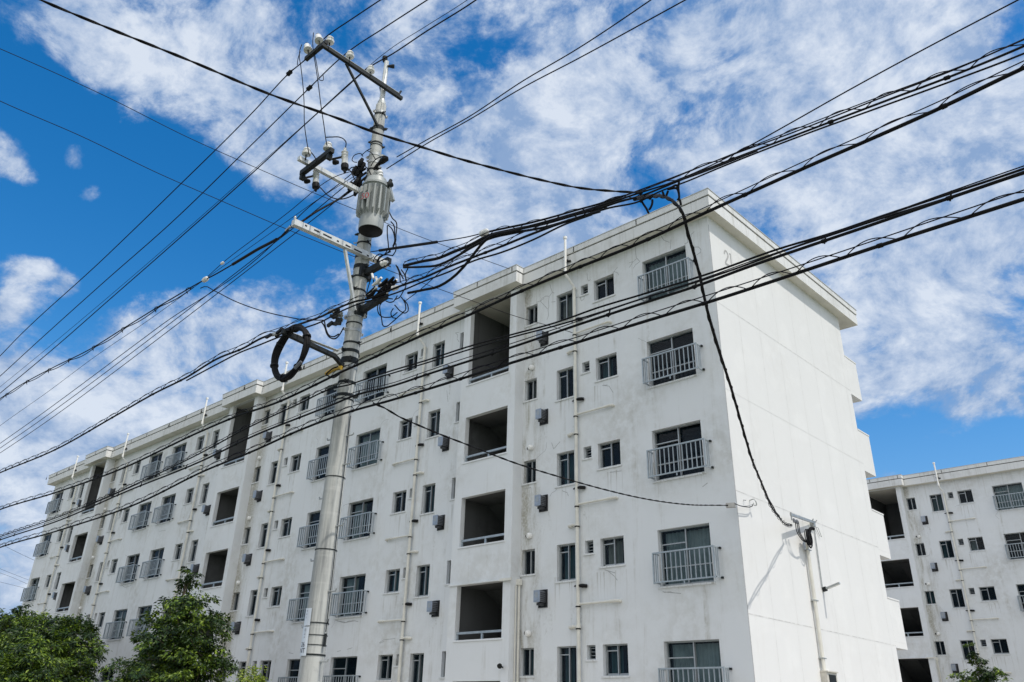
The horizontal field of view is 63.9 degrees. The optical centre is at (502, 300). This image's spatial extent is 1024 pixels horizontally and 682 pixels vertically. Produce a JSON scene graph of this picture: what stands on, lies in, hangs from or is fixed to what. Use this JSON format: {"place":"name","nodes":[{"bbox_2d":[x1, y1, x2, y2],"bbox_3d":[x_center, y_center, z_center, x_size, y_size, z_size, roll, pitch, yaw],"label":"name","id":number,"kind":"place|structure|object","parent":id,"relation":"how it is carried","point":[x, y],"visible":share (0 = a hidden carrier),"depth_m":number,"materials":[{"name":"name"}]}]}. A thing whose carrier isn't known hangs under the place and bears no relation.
{"place":"outdoors","nodes":[
{"label":"outdoors","id":0,"kind":"place"},
{"bbox_2d":[0,0,1023,616],"label":"sky","id":1,"kind":"structure","parent":0,"point":[936,345],"materials":[{"name":"blue"}]},
{"label":"yard","id":2,"kind":"structure","parent":0,"visible":0},
{"bbox_2d":[0,603,51,677],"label":"garden tree","id":3,"kind":"object","parent":2,"relation":"on","point":[7,621],"visible":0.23,"depth_m":40.44,"materials":[{"name":"green plant"}]},
{"bbox_2d":[0,625,73,681],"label":"garden tree","id":4,"kind":"object","parent":2,"relation":"on","point":[26,656],"visible":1,"depth_m":28.19,"materials":[{"name":"green plant"}]},
{"bbox_2d":[1,609,108,681],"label":"garden tree","id":5,"kind":"object","parent":2,"relation":"on","point":[83,658],"visible":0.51,"depth_m":33.70,"materials":[{"name":"green plant"}]},
{"bbox_2d":[97,566,243,681],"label":"garden tree","id":6,"kind":"object","parent":2,"relation":"on","point":[181,637],"visible":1,"depth_m":25.77,"materials":[{"name":"green plant"}]},
{"bbox_2d":[230,664,267,681],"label":"shrub","id":7,"kind":"object","parent":2,"relation":"on","point":[255,678],"visible":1,"depth_m":22.23,"materials":[{"name":"green plant"}]},
{"bbox_2d":[20,187,907,681],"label":"apartment building","id":8,"kind":"structure","parent":2,"relation":"on","point":[458,561],"depth_m":24.67,"materials":[{"name":"paint"}]},
{"bbox_2d":[24,578,39,602],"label":"balcony window","id":9,"kind":"structure","parent":8,"relation":"in","point":[37,581],"depth_m":49.49,"materials":[{"name":"metal"}]},
{"bbox_2d":[106,609,127,640],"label":"balcony window","id":10,"kind":"structure","parent":8,"relation":"in","point":[122,614],"depth_m":40.05,"materials":[{"name":"metal"}]},
{"bbox_2d":[119,554,139,584],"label":"balcony window","id":11,"kind":"structure","parent":8,"relation":"in","point":[128,563],"depth_m":41.20,"materials":[{"name":"metal"}]},
{"bbox_2d":[130,606,151,638],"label":"balcony window","id":12,"kind":"structure","parent":8,"relation":"in","point":[147,608],"depth_m":38.55,"materials":[{"name":"glass"}]},
{"bbox_2d":[132,502,151,531],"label":"balcony window","id":13,"kind":"structure","parent":8,"relation":"in","point":[147,504],"depth_m":42.41,"materials":[{"name":"glass"}]},
{"bbox_2d":[143,548,163,579],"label":"balcony window","id":14,"kind":"structure","parent":8,"relation":"in","point":[159,550],"depth_m":39.62,"materials":[{"name":"metal"}]},
{"bbox_2d":[155,494,175,525],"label":"balcony window","id":15,"kind":"structure","parent":8,"relation":"in","point":[171,496],"depth_m":40.80,"materials":[{"name":"glass"}]},
{"bbox_2d":[186,540,197,563],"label":"tall window","id":16,"kind":"structure","parent":8,"relation":"in","point":[194,545],"depth_m":37.26,"materials":[{"name":"metal"}]},
{"bbox_2d":[245,590,257,617],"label":"tall window","id":17,"kind":"structure","parent":8,"relation":"in","point":[254,591],"depth_m":32.42,"materials":[{"name":"metal"}]},
{"bbox_2d":[1,49,508,268],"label":"drop wire","id":18,"kind":"object","parent":8,"relation":"attached to","point":[217,150],"visible":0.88,"depth_m":21.79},
{"bbox_2d":[256,524,267,549],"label":"tall window","id":19,"kind":"structure","parent":8,"relation":"in","point":[264,525],"depth_m":33.63,"materials":[{"name":"metal"}]},
{"bbox_2d":[260,660,271,681],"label":"square window","id":20,"kind":"structure","parent":8,"relation":"in","point":[263,663],"depth_m":30.33,"materials":[{"name":"metal"}]},
{"bbox_2d":[267,586,281,607],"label":"square window","id":21,"kind":"structure","parent":8,"relation":"in","point":[279,591],"depth_m":31.51,"materials":[{"name":"metal"}]},
{"bbox_2d":[277,518,291,538],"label":"square window","id":22,"kind":"structure","parent":8,"relation":"in","point":[289,523],"depth_m":32.71,"materials":[{"name":"metal"}]},
{"bbox_2d":[0,101,572,332],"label":"drop wire","id":23,"kind":"object","parent":8,"relation":"attached to","point":[255,215],"visible":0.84,"depth_m":20.98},
{"bbox_2d":[287,454,300,473],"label":"square window","id":24,"kind":"structure","parent":8,"relation":"in","point":[298,459],"depth_m":33.91,"materials":[{"name":"metal"}]},
{"bbox_2d":[291,582,310,623],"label":"balcony window","id":25,"kind":"structure","parent":8,"relation":"in","point":[307,588],"depth_m":30.32,"materials":[{"name":"metal"}]},
{"bbox_2d":[301,511,320,550],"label":"balcony window","id":26,"kind":"structure","parent":8,"relation":"in","point":[306,546],"depth_m":31.42,"materials":[{"name":"metal"}]},
{"bbox_2d":[310,445,329,482],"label":"balcony window","id":27,"kind":"structure","parent":8,"relation":"in","point":[319,450],"depth_m":32.62,"materials":[{"name":"glass"}]},
{"bbox_2d":[319,385,337,419],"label":"balcony window","id":28,"kind":"structure","parent":8,"relation":"in","point":[335,385],"depth_m":33.82,"materials":[{"name":"metal"}]},
{"bbox_2d":[332,656,356,681],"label":"balcony window","id":29,"kind":"structure","parent":8,"relation":"in","point":[334,659],"depth_m":27.43,"materials":[{"name":"metal"}]},
{"bbox_2d":[334,574,365,618],"bbox_3d":[-5.109,10.198,28.275,1.550,1.395,0.350,-22,-36,39],"label":"balcony window","id":30,"kind":"structure","parent":8,"relation":"in","point":[352,584],"depth_m":28.54,"materials":[{"name":"metal"}]},
{"bbox_2d":[343,499,372,541],"bbox_3d":[-5.034,7.890,29.469,1.550,1.395,0.350,-22,-36,39],"label":"balcony window","id":31,"kind":"structure","parent":8,"relation":"in","point":[362,508],"depth_m":29.73,"materials":[{"name":"metal"}]},
{"bbox_2d":[351,429,379,470],"bbox_3d":[-4.958,5.582,30.663,1.550,1.395,0.350,-22,-36,39],"label":"balcony window","id":32,"kind":"structure","parent":8,"relation":"in","point":[370,438],"depth_m":30.87,"materials":[{"name":"metal"}]},
{"bbox_2d":[359,365,386,404],"bbox_3d":[-4.927,3.251,31.816,1.550,1.395,0.221,-22,-36,39],"label":"balcony window","id":33,"kind":"structure","parent":8,"relation":"in","point":[377,369],"depth_m":32.06,"materials":[{"name":"metal"}]},
{"bbox_2d":[374,655,392,681],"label":"square window","id":34,"kind":"structure","parent":8,"relation":"in","point":[381,679],"depth_m":25.91,"materials":[{"name":"metal"}]},
{"bbox_2d":[382,569,399,594],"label":"square window","id":35,"kind":"structure","parent":8,"relation":"in","point":[396,575],"depth_m":27.18,"materials":[{"name":"metal"}]},
{"bbox_2d":[390,491,405,514],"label":"square window","id":36,"kind":"structure","parent":8,"relation":"in","point":[396,494],"depth_m":28.35,"materials":[{"name":"glass"}]},
{"bbox_2d":[396,419,411,441],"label":"square window","id":37,"kind":"structure","parent":8,"relation":"in","point":[402,426],"depth_m":29.54,"materials":[{"name":"metal"}]},
{"bbox_2d":[402,352,417,374],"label":"square window","id":38,"kind":"structure","parent":8,"relation":"in","point":[408,359],"depth_m":30.75,"materials":[{"name":"metal"}]},
{"bbox_2d":[411,653,423,681],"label":"tall window","id":39,"kind":"structure","parent":8,"relation":"in","point":[420,658],"depth_m":25.03,"materials":[{"name":"metal"}]},
{"bbox_2d":[413,565,429,598],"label":"tall window","id":40,"kind":"structure","parent":8,"relation":"in","point":[426,571],"depth_m":26.17,"materials":[{"name":"metal"}]},
{"bbox_2d":[419,484,434,515],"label":"tall window","id":41,"kind":"structure","parent":8,"relation":"in","point":[432,490],"depth_m":27.37,"materials":[{"name":"glass"}]},
{"bbox_2d":[425,410,439,439],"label":"tall window","id":42,"kind":"structure","parent":8,"relation":"in","point":[436,427],"depth_m":28.59,"materials":[{"name":"metal"}]},
{"bbox_2d":[431,342,444,368],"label":"tall window","id":43,"kind":"structure","parent":8,"relation":"in","point":[441,362],"depth_m":29.78,"materials":[{"name":"glass"}]},
{"bbox_2d":[519,648,534,677],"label":"small window","id":44,"kind":"structure","parent":8,"relation":"in","point":[531,653],"depth_m":22.18,"materials":[{"name":"metal"}]},
{"bbox_2d":[520,549,535,576],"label":"small window","id":45,"kind":"structure","parent":8,"relation":"in","point":[525,556],"depth_m":23.36,"materials":[{"name":"metal"}]},
{"bbox_2d":[521,460,536,485],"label":"small window","id":46,"kind":"structure","parent":8,"relation":"in","point":[532,462],"depth_m":24.55,"materials":[{"name":"glass"}]},
{"bbox_2d":[523,379,537,402],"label":"small window","id":47,"kind":"structure","parent":8,"relation":"in","point":[534,387],"depth_m":25.81,"materials":[{"name":"metal"}]},
{"bbox_2d":[524,305,537,327],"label":"small window","id":48,"kind":"structure","parent":8,"relation":"in","point":[529,310],"depth_m":26.98,"materials":[{"name":"glass"}]},
{"bbox_2d":[555,292,572,324],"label":"tall window","id":49,"kind":"structure","parent":8,"relation":"in","point":[568,312],"depth_m":26.13,"materials":[{"name":"glass"}]},
{"bbox_2d":[555,368,573,402],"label":"tall window","id":50,"kind":"structure","parent":8,"relation":"in","point":[560,378],"depth_m":24.88,"materials":[{"name":"metal"}]},
{"bbox_2d":[555,451,574,488],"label":"tall window","id":51,"kind":"structure","parent":8,"relation":"in","point":[569,460],"depth_m":23.71,"materials":[{"name":"metal"}]},
{"bbox_2d":[555,543,575,583],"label":"tall window","id":52,"kind":"structure","parent":8,"relation":"in","point":[570,573],"depth_m":22.50,"materials":[{"name":"metal"}]},
{"bbox_2d":[560,646,575,681],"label":"tall window","id":53,"kind":"structure","parent":8,"relation":"in","point":[570,653],"depth_m":21.35,"materials":[{"name":"metal"}]},
{"bbox_2d":[585,645,596,661],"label":"vent window","id":54,"kind":"structure","parent":8,"relation":"in","point":[590,647],"depth_m":20.87,"materials":[{"name":"metal"}]},
{"bbox_2d":[592,275,614,302],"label":"square window","id":55,"kind":"structure","parent":8,"relation":"in","point":[606,285],"depth_m":25.16,"materials":[{"name":"glass"}]},
{"bbox_2d":[594,354,618,382],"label":"square window","id":56,"kind":"structure","parent":8,"relation":"in","point":[607,365],"depth_m":24.02,"materials":[{"name":"metal"}]},
{"bbox_2d":[596,440,621,470],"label":"square window","id":57,"kind":"structure","parent":8,"relation":"in","point":[601,446],"depth_m":22.76,"materials":[{"name":"metal"}]},
{"bbox_2d":[598,536,625,568],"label":"square window","id":58,"kind":"structure","parent":8,"relation":"in","point":[616,547],"depth_m":21.60,"materials":[{"name":"glass"}]},
{"bbox_2d":[601,644,629,677],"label":"square window","id":59,"kind":"structure","parent":8,"relation":"in","point":[617,652],"depth_m":20.41,"materials":[{"name":"glass"}]},
{"bbox_2d":[644,247,689,300],"bbox_3d":[4.743,-0.692,23.571,1.570,1.405,0.350,-22,-36,39],"label":"balcony window","id":60,"kind":"structure","parent":8,"relation":"in","point":[681,256],"depth_m":23.76,"materials":[{"name":"metal"}]},
{"bbox_2d":[647,330,697,388],"bbox_3d":[4.621,1.593,22.334,1.570,1.405,0.215,-22,-36,39],"label":"balcony window","id":61,"kind":"structure","parent":8,"relation":"in","point":[671,337],"depth_m":22.48,"materials":[{"name":"metal"}]},
{"bbox_2d":[652,421,705,483],"bbox_3d":[4.560,3.909,21.154,1.570,1.405,0.259,-22,-36,39],"label":"balcony window","id":62,"kind":"structure","parent":8,"relation":"in","point":[678,427],"depth_m":21.28,"materials":[{"name":"metal"}]},
{"bbox_2d":[658,524,715,588],"bbox_3d":[4.516,6.234,19.989,1.570,1.405,0.350,-22,-36,39],"label":"balcony window","id":63,"kind":"structure","parent":8,"relation":"in","point":[700,537],"depth_m":20.12,"materials":[{"name":"metal"}]},
{"bbox_2d":[666,640,722,681],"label":"balcony window","id":64,"kind":"structure","parent":8,"relation":"in","point":[704,654],"depth_m":19.04,"materials":[{"name":"glass"}]},
{"bbox_2d":[946,642,1013,681],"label":"garden tree","id":65,"kind":"object","parent":2,"relation":"on","point":[989,676],"visible":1,"depth_m":39.18,"materials":[{"name":"green plant"}]},
{"label":"ground","id":66,"kind":"structure","parent":0,"visible":0},
{"bbox_2d":[867,456,1023,681],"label":"apartment building","id":67,"kind":"structure","parent":66,"relation":"on","point":[953,570],"depth_m":45.28,"materials":[{"name":"concrete"}]},
{"bbox_2d":[925,591,936,604],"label":"small window","id":68,"kind":"structure","parent":67,"relation":"in","point":[931,597],"depth_m":45.83,"materials":[{"name":"metal"}]},
{"bbox_2d":[930,494,944,512],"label":"tall window","id":69,"kind":"structure","parent":67,"relation":"in","point":[937,500],"depth_m":47.31,"materials":[{"name":"glass"}]},
{"bbox_2d":[939,540,954,559],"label":"tall window","id":70,"kind":"structure","parent":67,"relation":"in","point":[945,545],"depth_m":46.14,"materials":[{"name":"metal"}]},
{"bbox_2d":[968,537,985,551],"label":"square window","id":71,"kind":"structure","parent":67,"relation":"in","point":[974,544],"depth_m":45.25,"materials":[{"name":"metal"}]},
{"bbox_2d":[991,639,1010,654],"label":"square window","id":72,"kind":"structure","parent":67,"relation":"in","point":[1002,653],"depth_m":42.72,"materials":[{"name":"metal"}]},
{"bbox_2d":[992,483,1023,511],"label":"balcony window","id":73,"kind":"structure","parent":67,"relation":"in","point":[1007,489],"depth_m":44.93,"materials":[{"name":"metal"}]},
{"bbox_2d":[1004,532,1023,560],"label":"balcony window","id":74,"kind":"structure","parent":67,"relation":"in","point":[1020,532],"depth_m":43.79,"materials":[{"name":"metal"}]},
{"bbox_3d":[5.748,4.808,19.470,0.020,0.211,0.928,-22,-36,39],"label":"house wire","id":75,"kind":"object","parent":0,"visible":0},
{"bbox_2d":[726,502,735,507],"bbox_3d":[5.353,4.787,19.214,0.215,0.100,0.100,-9,-29,20],"label":"junction box","id":76,"kind":"object","parent":75,"relation":"attached to","point":[731,505],"visible":1,"depth_m":19.18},
{"bbox_2d":[373,403,727,505],"bbox_3d":[1.690,3.171,15.351,0.227,0.922,11.059,-20,-34,35],"label":"twisted drop","id":77,"kind":"object","parent":76,"relation":"attached to","point":[407,420],"visible":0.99,"depth_m":13.78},
{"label":"pavement","id":78,"kind":"structure","parent":0,"visible":0},
{"bbox_2d":[265,32,408,681],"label":"utility pole","id":79,"kind":"object","parent":78,"relation":"on","point":[374,192],"visible":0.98,"depth_m":12.84,"materials":[{"name":"concrete"}]},
{"bbox_2d":[0,230,288,399],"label":"covered line","id":80,"kind":"object","parent":79,"relation":"attached to","point":[232,264],"visible":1,"depth_m":15.44,"materials":[{"name":"black rubber"}]},
{"bbox_2d":[202,276,208,282],"bbox_3d":[-5.130,-0.369,14.191,0.162,0.090,0.088,-22,-36,39],"label":"line insulator","id":81,"kind":"object","parent":80,"relation":"attached to","point":[204,279],"visible":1,"depth_m":14.15,"materials":[{"name":"ceramic"}]},
{"bbox_2d":[200,286,323,320],"bbox_3d":[-3.918,0.029,13.079,3.349,1.511,0.017,-17,-33,32],"label":"drop wire","id":82,"kind":"object","parent":81,"relation":"hanging from","point":[261,310],"visible":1,"depth_m":12.90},
{"bbox_2d":[0,382,350,536],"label":"thin cable","id":83,"kind":"object","parent":79,"relation":"attached to","point":[253,424],"visible":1,"depth_m":14.83,"materials":[{"name":"rubber"}]},
{"bbox_2d":[1,174,351,442],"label":"voltage line","id":84,"kind":"object","parent":79,"relation":"attached to","point":[179,312],"visible":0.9,"depth_m":17.14,"materials":[{"name":"rubber"}]},
{"bbox_2d":[0,177,356,447],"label":"voltage line","id":85,"kind":"object","parent":79,"relation":"attached to","point":[181,314],"visible":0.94,"depth_m":17.38,"materials":[{"name":"rubber"}]},
{"bbox_2d":[0,173,358,425],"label":"voltage line","id":86,"kind":"object","parent":79,"relation":"attached to","point":[196,285],"visible":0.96,"depth_m":15.93,"materials":[{"name":"rubber"}]},
{"bbox_2d":[0,180,362,452],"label":"voltage line","id":87,"kind":"object","parent":79,"relation":"attached to","point":[186,317],"visible":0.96,"depth_m":17.24,"materials":[{"name":"rubber"}]},
{"bbox_2d":[0,0,380,355],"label":"power line","id":88,"kind":"object","parent":79,"relation":"attached to","point":[197,167],"visible":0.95,"depth_m":16.82,"materials":[{"name":"metal"}]},
{"bbox_2d":[0,0,427,375],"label":"power line","id":89,"kind":"object","parent":79,"relation":"attached to","point":[226,169],"visible":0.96,"depth_m":16.92,"materials":[{"name":"metal"}]},
{"bbox_2d":[0,0,466,386],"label":"ground wire","id":90,"kind":"object","parent":79,"relation":"attached to","point":[242,179],"visible":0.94,"depth_m":18.82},
{"bbox_2d":[0,0,475,392],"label":"power line","id":91,"kind":"object","parent":79,"relation":"attached to","point":[253,172],"visible":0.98,"depth_m":17.04,"materials":[{"name":"metal"}]},
{"bbox_2d":[207,169,358,276],"bbox_3d":[-3.787,-1.269,13.700,4.511,0.442,0.012,-22,-36,39],"label":"covered line","id":92,"kind":"object","parent":79,"relation":"attached to","point":[284,215],"visible":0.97,"depth_m":13.54,"materials":[{"name":"rubber"}]},
{"bbox_2d":[270,324,310,382],"bbox_3d":[-3.039,0.741,11.767,0.905,0.873,0.134,-22,-36,39],"label":"cable coil","id":93,"kind":"object","parent":79,"relation":"hanging from","point":[277,351],"visible":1,"depth_m":11.69,"materials":[{"name":"black rubber"}]},
{"bbox_2d":[0,205,600,472],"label":"telephone cable","id":94,"kind":"object","parent":79,"relation":"attached to","point":[413,281],"visible":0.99,"depth_m":12.58,"materials":[{"name":"rubber"}]},
{"bbox_2d":[290,184,361,228],"bbox_3d":[-2.856,-1.605,13.608,0.035,1.766,1.491,-15,-32,30],"label":"covered line","id":95,"kind":"object","parent":79,"relation":"attached to","point":[323,207],"visible":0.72,"depth_m":13.47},
{"bbox_2d":[186,214,591,380],"bbox_3d":[-2.054,0.097,12.042,8.045,0.745,0.812,-16,-32,30],"label":"telephone cable","id":96,"kind":"object","parent":79,"relation":"attached to","point":[562,225],"visible":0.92,"depth_m":11.81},
{"bbox_2d":[370,234,478,251],"bbox_3d":[-1.203,-0.876,12.470,2.668,0.742,0.046,-22,-36,39],"label":"tension wire","id":97,"kind":"object","parent":79,"relation":"attached to","point":[408,246],"visible":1,"depth_m":12.58,"materials":[{"name":"black rubber"}]},
{"bbox_2d":[479,228,488,236],"bbox_3d":[-0.250,-0.951,11.473,0.180,0.100,0.097,-22,-36,39],"label":"line insulator","id":98,"kind":"object","parent":97,"relation":"attached to","point":[483,231],"visible":0.86,"depth_m":11.43,"materials":[{"name":"ceramic"}]},
{"bbox_2d":[403,39,1023,265],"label":"bundle cable","id":99,"kind":"object","parent":98,"relation":"attached to","point":[944,78],"visible":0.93,"depth_m":8.49,"materials":[{"name":"rubber"}]},
{"bbox_2d":[40,0,642,193],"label":"service cable","id":100,"kind":"object","parent":99,"relation":"attached to","point":[282,98],"visible":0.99,"depth_m":8.22,"materials":[{"name":"rubber"}]},
{"bbox_2d":[407,150,757,293],"bbox_3d":[0.630,-0.966,10.335,5.566,0.572,0.039,-22,-36,39],"label":"bundle cable","id":101,"kind":"object","parent":100,"relation":"attached to","point":[482,243],"visible":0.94,"depth_m":10.48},
{"bbox_2d":[640,181,681,213],"bbox_3d":[1.790,-1.168,9.310,0.542,0.428,0.026,-22,-36,39],"label":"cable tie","id":102,"kind":"object","parent":99,"relation":"attached to","point":[677,188],"visible":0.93,"depth_m":9.25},
{"bbox_2d":[669,0,1018,182],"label":"messenger wire","id":103,"kind":"object","parent":99,"relation":"attached to","point":[860,83],"visible":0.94,"depth_m":7.96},
{"bbox_2d":[489,38,1023,232],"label":"bundle cable","id":104,"kind":"object","parent":98,"relation":"attached to","point":[756,145],"visible":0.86,"depth_m":8.47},
{"bbox_2d":[0,189,1023,547],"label":"lashed cable","id":105,"kind":"object","parent":79,"relation":"attached to","point":[850,253],"visible":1,"depth_m":8.62,"materials":[{"name":"rubber"}]},
{"bbox_2d":[0,60,1023,509],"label":"lashed cable","id":106,"kind":"object","parent":79,"relation":"attached to","point":[852,146],"visible":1,"depth_m":9.04,"materials":[{"name":"rubber"}]},
{"bbox_2d":[0,165,1023,540],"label":"lashed cable","id":107,"kind":"object","parent":79,"relation":"attached to","point":[696,285],"visible":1,"depth_m":8.70,"materials":[{"name":"rubber"}]},
{"bbox_2d":[397,0,650,156],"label":"insulated line","id":108,"kind":"object","parent":79,"relation":"attached to","point":[531,75],"visible":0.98,"depth_m":12.09,"materials":[{"name":"rubber"}]},
{"bbox_2d":[386,0,685,168],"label":"insulated line","id":109,"kind":"object","parent":79,"relation":"attached to","point":[544,76],"visible":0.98,"depth_m":11.76,"materials":[{"name":"rubber"}]},
{"bbox_2d":[351,167,1023,384],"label":"thin cable","id":110,"kind":"object","parent":79,"relation":"attached to","point":[938,197],"visible":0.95,"depth_m":8.39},
{"bbox_2d":[367,175,1021,380],"bbox_3d":[4.031,-1.017,6.596,16.547,0.687,0.020,-22,-36,39],"label":"thin cable","id":111,"kind":"object","parent":79,"relation":"attached to","point":[874,220],"visible":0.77,"depth_m":8.58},
{"bbox_2d":[633,193,791,526],"bbox_3d":[4.388,1.770,15.088,0.092,2.686,14.660,-10,-30,21],"label":"service drop","id":112,"kind":"object","parent":79,"relation":"attached to","point":[661,196],"visible":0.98,"depth_m":13.20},
{"bbox_2d":[403,53,1023,267],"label":"bundle cable","id":113,"kind":"object","parent":112,"relation":"attached to","point":[603,209],"visible":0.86,"depth_m":8.67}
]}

